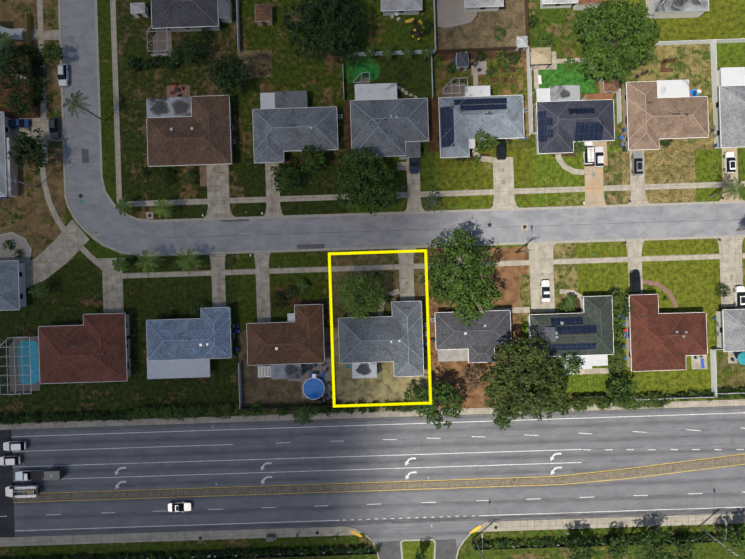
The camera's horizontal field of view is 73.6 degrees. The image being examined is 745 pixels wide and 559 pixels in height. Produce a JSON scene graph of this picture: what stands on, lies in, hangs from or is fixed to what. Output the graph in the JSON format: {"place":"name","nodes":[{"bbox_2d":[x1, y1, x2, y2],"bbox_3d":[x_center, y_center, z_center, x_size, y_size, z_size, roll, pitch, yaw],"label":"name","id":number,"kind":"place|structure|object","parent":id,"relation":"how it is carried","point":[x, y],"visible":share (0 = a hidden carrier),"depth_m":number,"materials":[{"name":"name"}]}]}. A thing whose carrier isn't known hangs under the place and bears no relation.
{"place":"outdoors","nodes":[
{"label":"outdoors","id":0,"kind":"place"},
{"bbox_2d":[151,0,231,31],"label":"grey house","id":1,"kind":"structure","parent":0,"point":[183,15],"depth_m":103.95,"materials":[{"name":"stone"}]},
{"bbox_2d":[12,54,722,429],"bbox_3d":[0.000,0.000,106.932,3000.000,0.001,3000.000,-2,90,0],"label":"ground","id":2,"kind":"structure","parent":0,"point":[94,248],"depth_m":106.93,"materials":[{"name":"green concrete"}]},
{"bbox_2d":[0,399,744,429],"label":"sidewalk","id":3,"kind":"structure","parent":2,"relation":"on","point":[367,414],"depth_m":106.80,"materials":[{"name":"concrete"}]},
{"bbox_2d":[490,404,519,430],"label":"tree","id":4,"kind":"object","parent":2,"relation":"on","point":[501,420],"visible":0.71,"depth_m":102.82,"materials":[{"name":"green plant"}]},
{"bbox_2d":[0,0,744,558],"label":"lawns","id":5,"kind":"structure","parent":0,"point":[74,292],"depth_m":106.93,"materials":[{"name":"green plant"}]},
{"bbox_2d":[0,112,18,196],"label":"house","id":6,"kind":"structure","parent":5,"relation":"on","point":[9,167],"depth_m":104.43,"materials":[{"name":"grey"}]},
{"bbox_2d":[0,260,25,310],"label":"house corner","id":7,"kind":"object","parent":5,"relation":"on","point":[12,287],"visible":1,"depth_m":103.84,"materials":[{"name":"grey"}]},
{"bbox_2d":[0,12,33,107],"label":"yard fence","id":8,"kind":"object","parent":5,"relation":"on","point":[28,40],"visible":0.67,"depth_m":106.11,"materials":[{"name":"wood"}]},
{"bbox_2d":[0,336,40,394],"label":"pool cage","id":9,"kind":"object","parent":5,"relation":"on","point":[23,365],"visible":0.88,"depth_m":106.87,"materials":[{"name":"white metal"}]},
{"bbox_2d":[0,44,45,103],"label":"yard hedge","id":10,"kind":"object","parent":5,"relation":"on","point":[36,55],"visible":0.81,"depth_m":105.81,"materials":[{"name":"green plant"}]},
{"bbox_2d":[7,128,46,175],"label":"tree","id":11,"kind":"object","parent":5,"relation":"on","point":[32,144],"visible":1,"depth_m":101.33,"materials":[{"name":"green plant"}]},
{"bbox_2d":[37,40,64,64],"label":"tree","id":12,"kind":"object","parent":5,"relation":"on","point":[46,53],"visible":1,"depth_m":103.17,"materials":[{"name":"green plant"}]},
{"bbox_2d":[0,409,139,425],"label":"hedge","id":13,"kind":"object","parent":5,"relation":"on","point":[9,419],"visible":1,"depth_m":105.98,"materials":[{"name":"green plant"}]},
{"bbox_2d":[63,91,105,121],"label":"palm tree","id":14,"kind":"object","parent":5,"relation":"on","point":[75,103],"visible":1,"depth_m":97.39,"materials":[{"name":"green plant"}]},
{"bbox_2d":[38,313,130,383],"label":"house","id":15,"kind":"structure","parent":5,"relation":"on","point":[94,348],"depth_m":103.38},
{"bbox_2d":[130,2,147,17],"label":"shed","id":16,"kind":"structure","parent":5,"relation":"on","point":[138,10],"depth_m":104.89,"materials":[{"name":"white paint"}]},
{"bbox_2d":[134,248,163,276],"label":"palm tree","id":17,"kind":"object","parent":5,"relation":"on","point":[145,258],"visible":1,"depth_m":102.12,"materials":[{"name":"green plant"}]},
{"bbox_2d":[126,55,179,72],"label":"hedge","id":18,"kind":"object","parent":5,"relation":"on","point":[135,61],"visible":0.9,"depth_m":105.69,"materials":[{"name":"green plant"}]},
{"bbox_2d":[147,26,171,56],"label":"screen room","id":19,"kind":"object","parent":5,"relation":"on","point":[161,41],"visible":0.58,"depth_m":106.87,"materials":[{"name":"white metal"}]},
{"bbox_2d":[151,198,176,218],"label":"palm tree","id":20,"kind":"object","parent":5,"relation":"on","point":[162,204],"visible":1,"depth_m":102.95,"materials":[{"name":"green plant"}]},
{"bbox_2d":[0,526,361,546],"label":"sidewalk","id":21,"kind":"structure","parent":5,"relation":"on","point":[166,536],"depth_m":106.80,"materials":[{"name":"concrete"}]},
{"bbox_2d":[168,31,205,64],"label":"tree","id":22,"kind":"object","parent":5,"relation":"on","point":[188,45],"visible":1,"depth_m":102.09,"materials":[{"name":"green plant"}]},
{"bbox_2d":[176,248,202,274],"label":"palm tree","id":23,"kind":"object","parent":5,"relation":"on","point":[186,259],"visible":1,"depth_m":102.36,"materials":[{"name":"green plant"}]},
{"bbox_2d":[146,95,232,166],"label":"brown house","id":24,"kind":"structure","parent":5,"relation":"on","point":[199,133],"depth_m":103.50,"materials":[{"name":"brown"}]},
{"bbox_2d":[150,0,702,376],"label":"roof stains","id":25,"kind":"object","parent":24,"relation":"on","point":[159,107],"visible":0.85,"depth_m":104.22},
{"bbox_2d":[146,307,232,378],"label":"light blue house","id":26,"kind":"structure","parent":5,"relation":"on","point":[184,348],"depth_m":103.72,"materials":[{"name":"blue"}]},
{"bbox_2d":[0,543,380,558],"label":"hedge fence","id":27,"kind":"object","parent":5,"relation":"on","point":[290,552],"visible":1,"depth_m":106.16,"materials":[{"name":"green plant"}]},
{"bbox_2d":[132,401,270,420],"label":"hedge","id":28,"kind":"object","parent":5,"relation":"on","point":[194,413],"visible":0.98,"depth_m":105.61,"materials":[{"name":"green plant"}]},
{"bbox_2d":[205,51,250,96],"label":"tree","id":29,"kind":"object","parent":5,"relation":"on","point":[221,74],"visible":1,"depth_m":101.42,"materials":[{"name":"green plant"}]},
{"bbox_2d":[255,4,272,25],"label":"shed","id":30,"kind":"structure","parent":5,"relation":"on","point":[263,15],"depth_m":104.63,"materials":[{"name":"beige paint"}]},
{"bbox_2d":[165,551,376,558],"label":"hedge","id":31,"kind":"object","parent":5,"relation":"on","point":[295,555],"visible":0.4,"depth_m":106.11,"materials":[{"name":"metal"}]},
{"bbox_2d":[246,304,324,378],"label":"brown house","id":32,"kind":"structure","parent":5,"relation":"on","point":[297,339],"depth_m":103.58,"materials":[{"name":"brown"}]},
{"bbox_2d":[270,162,301,193],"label":"tree","id":33,"kind":"object","parent":5,"relation":"on","point":[287,180],"visible":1,"depth_m":102.28,"materials":[{"name":"green plant"}]},
{"bbox_2d":[252,91,337,163],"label":"blue house","id":34,"kind":"structure","parent":5,"relation":"on","point":[287,121],"depth_m":103.62,"materials":[{"name":"grey"}]},
{"bbox_2d":[299,144,327,173],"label":"tree","id":35,"kind":"object","parent":5,"relation":"on","point":[313,160],"visible":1,"depth_m":102.38,"materials":[{"name":"green plant"}]},
{"bbox_2d":[303,373,324,399],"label":"above ground pool","id":36,"kind":"structure","parent":5,"relation":"on","point":[314,387],"depth_m":105.83,"materials":[{"name":"metal"}]},
{"bbox_2d":[282,0,366,59],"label":"tree","id":37,"kind":"object","parent":5,"relation":"on","point":[326,11],"visible":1,"depth_m":98.84,"materials":[{"name":"green plant"}]},
{"bbox_2d":[331,31,361,65],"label":"tree","id":38,"kind":"object","parent":5,"relation":"on","point":[346,51],"visible":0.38,"depth_m":102.05,"materials":[{"name":"green plant"}]},
{"bbox_2d":[275,398,421,418],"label":"hedge","id":39,"kind":"object","parent":5,"relation":"on","point":[317,410],"visible":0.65,"depth_m":105.87,"materials":[{"name":"green plant"}]},
{"bbox_2d":[0,0,716,403],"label":"yard beds","id":40,"kind":"object","parent":5,"relation":"on","point":[558,24],"visible":0.56,"depth_m":106.92,"materials":[{"name":"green plant"}]},
{"bbox_2d":[0,45,33,89],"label":"tree","id":41,"kind":"object","parent":40,"relation":"on","point":[5,67],"visible":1,"depth_m":101.79,"materials":[{"name":"green plant"}]},
{"bbox_2d":[3,84,34,116],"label":"tree","id":42,"kind":"object","parent":40,"relation":"on","point":[20,105],"visible":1,"depth_m":102.32,"materials":[{"name":"green plant"}]},
{"bbox_2d":[540,0,609,9],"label":"house","id":43,"kind":"structure","parent":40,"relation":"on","point":[576,4],"depth_m":104.67,"materials":[{"name":"grey"}]},
{"bbox_2d":[0,23,718,375],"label":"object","id":44,"kind":"object","parent":5,"relation":"on","point":[698,91],"visible":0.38,"depth_m":106.43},
{"bbox_2d":[335,271,386,320],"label":"tree","id":45,"kind":"object","parent":5,"relation":"on","point":[354,304],"visible":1,"depth_m":100.75,"materials":[{"name":"green plant"}]},
{"bbox_2d":[335,146,399,215],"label":"oak","id":46,"kind":"object","parent":5,"relation":"on","point":[362,188],"visible":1,"depth_m":99.29,"materials":[{"name":"green plant"}]},
{"bbox_2d":[338,301,423,378],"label":"house","id":47,"kind":"structure","parent":5,"relation":"on","point":[396,338],"depth_m":103.51,"materials":[{"name":"grey"}]},
{"bbox_2d":[350,83,428,159],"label":"blue house","id":48,"kind":"structure","parent":5,"relation":"on","point":[385,122],"depth_m":103.58,"materials":[{"name":"grey"}]},
{"bbox_2d":[129,108,718,352],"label":"trash bins","id":49,"kind":"object","parent":5,"relation":"on","point":[340,116],"visible":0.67,"depth_m":106.13,"materials":[{"name":"plastic"}]},
{"bbox_2d":[411,378,466,428],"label":"tree","id":50,"kind":"object","parent":5,"relation":"on","point":[442,396],"visible":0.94,"depth_m":100.96,"materials":[{"name":"green plant"}]},
{"bbox_2d":[420,266,462,308],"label":"tree","id":51,"kind":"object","parent":5,"relation":"on","point":[442,288],"depth_m":101.86,"materials":[{"name":"green plant"}]},
{"bbox_2d":[442,78,467,96],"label":"screen room","id":52,"kind":"object","parent":5,"relation":"on","point":[457,89],"visible":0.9,"depth_m":106.87,"materials":[{"name":"white metal"}]},
{"bbox_2d":[424,225,497,297],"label":"tree","id":53,"kind":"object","parent":5,"relation":"on","point":[459,250],"depth_m":99.56,"materials":[{"name":"green plant"}]},
{"bbox_2d":[455,52,468,70],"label":"shed","id":54,"kind":"structure","parent":5,"relation":"on","point":[461,61],"depth_m":104.65,"materials":[{"name":"grey paint"}]},
{"bbox_2d":[435,310,511,362],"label":"dark grey house","id":55,"kind":"structure","parent":5,"relation":"on","point":[481,340],"depth_m":103.72,"materials":[{"name":"stone"}]},
{"bbox_2d":[446,264,502,328],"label":"tree","id":56,"kind":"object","parent":5,"relation":"on","point":[474,296],"depth_m":100.47,"materials":[{"name":"green plant"}]},
{"bbox_2d":[438,85,523,158],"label":"house","id":57,"kind":"structure","parent":5,"relation":"on","point":[468,115],"depth_m":103.49,"materials":[{"name":"grey"}]},
{"bbox_2d":[435,46,528,53],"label":"fence","id":58,"kind":"object","parent":5,"relation":"on","point":[482,49],"visible":0.75,"depth_m":105.88,"materials":[{"name":"brown wood"}]},
{"bbox_2d":[464,0,503,11],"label":"house","id":59,"kind":"structure","parent":5,"relation":"on","point":[480,5],"depth_m":104.06,"materials":[{"name":"grey"}]},
{"bbox_2d":[473,129,499,152],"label":"tree","id":60,"kind":"object","parent":5,"relation":"on","point":[488,138],"visible":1,"depth_m":103.13,"materials":[{"name":"green plant"}]},
{"bbox_2d":[480,333,571,421],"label":"oak","id":61,"kind":"object","parent":5,"relation":"on","point":[535,371],"visible":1,"depth_m":98.41,"materials":[{"name":"green plant"}]},
{"bbox_2d":[526,47,531,135],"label":"side fence","id":62,"kind":"object","parent":5,"relation":"on","point":[529,90],"visible":0.9,"depth_m":105.85,"materials":[{"name":"white plastic"}]},
{"bbox_2d":[529,47,550,67],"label":"gazebo","id":63,"kind":"object","parent":5,"relation":"on","point":[540,55],"visible":0.85,"depth_m":104.22,"materials":[{"name":"beige fabric"}]},
{"bbox_2d":[528,295,613,369],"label":"house","id":64,"kind":"structure","parent":5,"relation":"on","point":[586,334],"depth_m":103.52,"materials":[{"name":"grey"}]},
{"bbox_2d":[556,353,585,378],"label":"tree","id":65,"kind":"object","parent":5,"relation":"on","point":[575,362],"visible":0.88,"depth_m":102.86,"materials":[{"name":"green plant"}]},
{"bbox_2d":[534,85,614,154],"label":"house","id":66,"kind":"structure","parent":5,"relation":"on","point":[561,124],"depth_m":103.64,"materials":[{"name":"stone"}]},
{"bbox_2d":[563,535,599,558],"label":"tree","id":67,"kind":"object","parent":5,"relation":"on","point":[588,549],"visible":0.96,"depth_m":102.14,"materials":[{"name":"green plant"}]},
{"bbox_2d":[491,58,674,83],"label":"raised beds","id":68,"kind":"object","parent":5,"relation":"on","point":[662,69],"visible":0.98,"depth_m":106.69,"materials":[{"name":"brown wood"}]},
{"bbox_2d":[506,391,674,413],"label":"hedge","id":69,"kind":"object","parent":5,"relation":"on","point":[601,405],"visible":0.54,"depth_m":105.61,"materials":[{"name":"green plant"}]},
{"bbox_2d":[474,540,730,550],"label":"hedge","id":70,"kind":"object","parent":5,"relation":"on","point":[545,546],"visible":0.31,"depth_m":106.01,"materials":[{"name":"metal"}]},
{"bbox_2d":[470,513,744,531],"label":"sidewalk","id":71,"kind":"structure","parent":5,"relation":"on","point":[614,522],"depth_m":106.80,"materials":[{"name":"concrete"}]},
{"bbox_2d":[471,531,743,549],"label":"hedge fence","id":72,"kind":"object","parent":5,"relation":"on","point":[540,543],"visible":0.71,"depth_m":106.13,"materials":[{"name":"green plant"}]},
{"bbox_2d":[603,288,626,396],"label":"hedge","id":73,"kind":"object","parent":5,"relation":"on","point":[618,355],"visible":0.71,"depth_m":105.16,"materials":[{"name":"green plant"}]},
{"bbox_2d":[574,0,661,82],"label":"tree","id":74,"kind":"object","parent":5,"relation":"on","point":[607,49],"visible":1,"depth_m":98.45,"materials":[{"name":"green plant"}]},
{"bbox_2d":[607,533,629,558],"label":"tree","id":75,"kind":"object","parent":5,"relation":"on","point":[613,550],"visible":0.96,"depth_m":102.83,"materials":[{"name":"green plant"}]},
{"bbox_2d":[606,375,638,405],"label":"tree","id":76,"kind":"object","parent":5,"relation":"on","point":[619,397],"visible":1,"depth_m":102.47,"materials":[{"name":"green plant"}]},
{"bbox_2d":[631,527,671,558],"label":"tree","id":77,"kind":"object","parent":5,"relation":"on","point":[655,537],"visible":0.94,"depth_m":102.23,"materials":[{"name":"green plant"}]},
{"bbox_2d":[622,79,708,150],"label":"tan house","id":78,"kind":"structure","parent":5,"relation":"on","point":[654,112],"depth_m":103.64,"materials":[{"name":"beige"}]},
{"bbox_2d":[625,294,707,371],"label":"red house","id":79,"kind":"structure","parent":5,"relation":"on","point":[656,340],"depth_m":103.59,"materials":[{"name":"brown"}]},
{"bbox_2d":[646,0,708,18],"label":"house","id":80,"kind":"structure","parent":5,"relation":"on","point":[661,9],"depth_m":103.86,"materials":[{"name":"grey"}]},
{"bbox_2d":[669,539,695,558],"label":"tree","id":81,"kind":"object","parent":5,"relation":"on","point":[683,547],"visible":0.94,"depth_m":102.89,"materials":[{"name":"green plant"}]},
{"bbox_2d":[655,38,744,45],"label":"fence","id":82,"kind":"object","parent":5,"relation":"on","point":[683,42],"visible":0.94,"depth_m":105.92,"materials":[{"name":"white plastic"}]},
{"bbox_2d":[676,388,744,402],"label":"hedge","id":83,"kind":"object","parent":5,"relation":"on","point":[706,393],"visible":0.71,"depth_m":106.02,"materials":[{"name":"green plant"}]},
{"bbox_2d":[710,349,716,396],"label":"fence","id":84,"kind":"object","parent":5,"relation":"on","point":[713,361],"visible":0.88,"depth_m":105.89,"materials":[{"name":"white plastic"}]},
{"bbox_2d":[710,39,718,103],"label":"fence","id":85,"kind":"object","parent":5,"relation":"on","point":[713,50],"visible":0.98,"depth_m":105.94,"materials":[{"name":"white plastic"}]},
{"bbox_2d":[708,177,744,199],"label":"palm","id":86,"kind":"object","parent":5,"relation":"on","point":[739,189],"visible":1,"depth_m":99.76,"materials":[{"name":"green plant"}]},
{"bbox_2d":[725,523,744,555],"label":"tree","id":87,"kind":"object","parent":5,"relation":"on","point":[740,535],"visible":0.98,"depth_m":102.48,"materials":[{"name":"green plant"}]},
{"bbox_2d":[0,0,744,397],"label":"driveways","id":88,"kind":"structure","parent":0,"point":[64,246],"depth_m":106.88,"materials":[{"name":"concrete"}]},
{"bbox_2d":[631,152,643,175],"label":"silver suv","id":89,"kind":"object","parent":88,"relation":"on","point":[637,163],"visible":1,"depth_m":105.74,"materials":[{"name":"paint"}]},
{"bbox_2d":[723,152,735,173],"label":"white suv","id":90,"kind":"object","parent":88,"relation":"on","point":[729,163],"visible":1,"depth_m":105.82,"materials":[{"name":"paint"}]},
{"bbox_2d":[733,286,744,307],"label":"white suv","id":91,"kind":"object","parent":88,"relation":"on","point":[739,296],"visible":0.98,"depth_m":105.79,"materials":[{"name":"paint"}]},
{"bbox_2d":[11,406,744,536],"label":"highway road","id":92,"kind":"structure","parent":0,"point":[617,435],"depth_m":106.92,"materials":[{"name":"grey asphalt"}]},
{"bbox_2d":[0,430,14,536],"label":"cross street","id":93,"kind":"structure","parent":92,"relation":"on","point":[7,526],"depth_m":106.92,"materials":[{"name":"grey asphalt"}]},
{"bbox_2d":[3,440,27,451],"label":"silver suv","id":94,"kind":"object","parent":92,"relation":"on","point":[9,445],"visible":1,"depth_m":105.73,"materials":[{"name":"paint"}]},
{"bbox_2d":[5,483,39,498],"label":"truck","id":95,"kind":"object","parent":92,"relation":"on","point":[15,490],"visible":1,"depth_m":105.29,"materials":[{"name":"paint"}]},
{"bbox_2d":[15,469,44,481],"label":"silver pickup","id":96,"kind":"object","parent":92,"relation":"on","point":[22,475],"visible":1,"depth_m":105.74,"materials":[{"name":"paint"}]},
{"bbox_2d":[168,501,191,512],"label":"white sedan","id":97,"kind":"object","parent":92,"relation":"on","point":[173,506],"visible":1,"depth_m":106.01,"materials":[{"name":"paint"}]},
{"bbox_2d":[0,412,744,530],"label":"highway markings","id":98,"kind":"object","parent":92,"relation":"on","point":[264,464],"visible":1,"depth_m":106.91,"materials":[{"name":"white paint"}]},
{"bbox_2d":[17,37,740,535],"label":"tar seams","id":99,"kind":"object","parent":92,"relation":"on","point":[87,159],"visible":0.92,"depth_m":106.92,"materials":[{"name":"asphalt"}]},
{"bbox_2d":[14,455,744,500],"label":"highway median","id":100,"kind":"object","parent":92,"relation":"on","point":[690,465],"visible":0.93,"depth_m":106.80,"materials":[{"name":"concrete"}]},
{"bbox_2d":[328,249,431,407],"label":"property boundary line","id":101,"kind":"object","parent":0,"point":[331,327],"visible":1,"depth_m":90.93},
{"bbox_2d":[37,0,744,278],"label":"street sidewalks","id":102,"kind":"structure","parent":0,"point":[83,249],"depth_m":106.88,"materials":[{"name":"concrete"}]},
{"bbox_2d":[381,0,421,15],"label":"house","id":103,"kind":"structure","parent":0,"point":[402,7],"depth_m":104.02,"materials":[{"name":"grey"}]},
{"bbox_2d":[61,0,744,253],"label":"street","id":104,"kind":"structure","parent":0,"point":[94,211],"depth_m":106.92,"materials":[{"name":"grey asphalt"}]},
{"bbox_2d":[57,64,69,86],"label":"white suv","id":105,"kind":"object","parent":104,"relation":"on","point":[63,70],"visible":1,"depth_m":105.82,"materials":[{"name":"paint"}]},
{"bbox_2d":[58,0,744,256],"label":"street kerbs","id":106,"kind":"structure","parent":104,"relation":"on","point":[323,215],"depth_m":106.86,"materials":[{"name":"concrete"}]},
{"bbox_2d":[348,521,485,554],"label":"road junction","id":107,"kind":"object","parent":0,"point":[459,532],"visible":0.68,"depth_m":106.92,"materials":[{"name":"grey asphalt"}]},
{"bbox_2d":[378,539,456,558],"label":"side road lanes","id":108,"kind":"structure","parent":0,"point":[446,549],"depth_m":106.92,"materials":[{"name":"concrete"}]},
{"bbox_2d":[402,540,433,558],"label":"grass median","id":109,"kind":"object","parent":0,"point":[409,549],"depth_m":106.80,"materials":[{"name":"green plant"}]},
{"bbox_2d":[713,67,744,148],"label":"grey house","id":110,"kind":"structure","parent":0,"point":[729,115],"depth_m":103.88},
{"bbox_2d":[716,309,744,351],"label":"grey house","id":111,"kind":"structure","parent":0,"point":[731,331],"depth_m":103.81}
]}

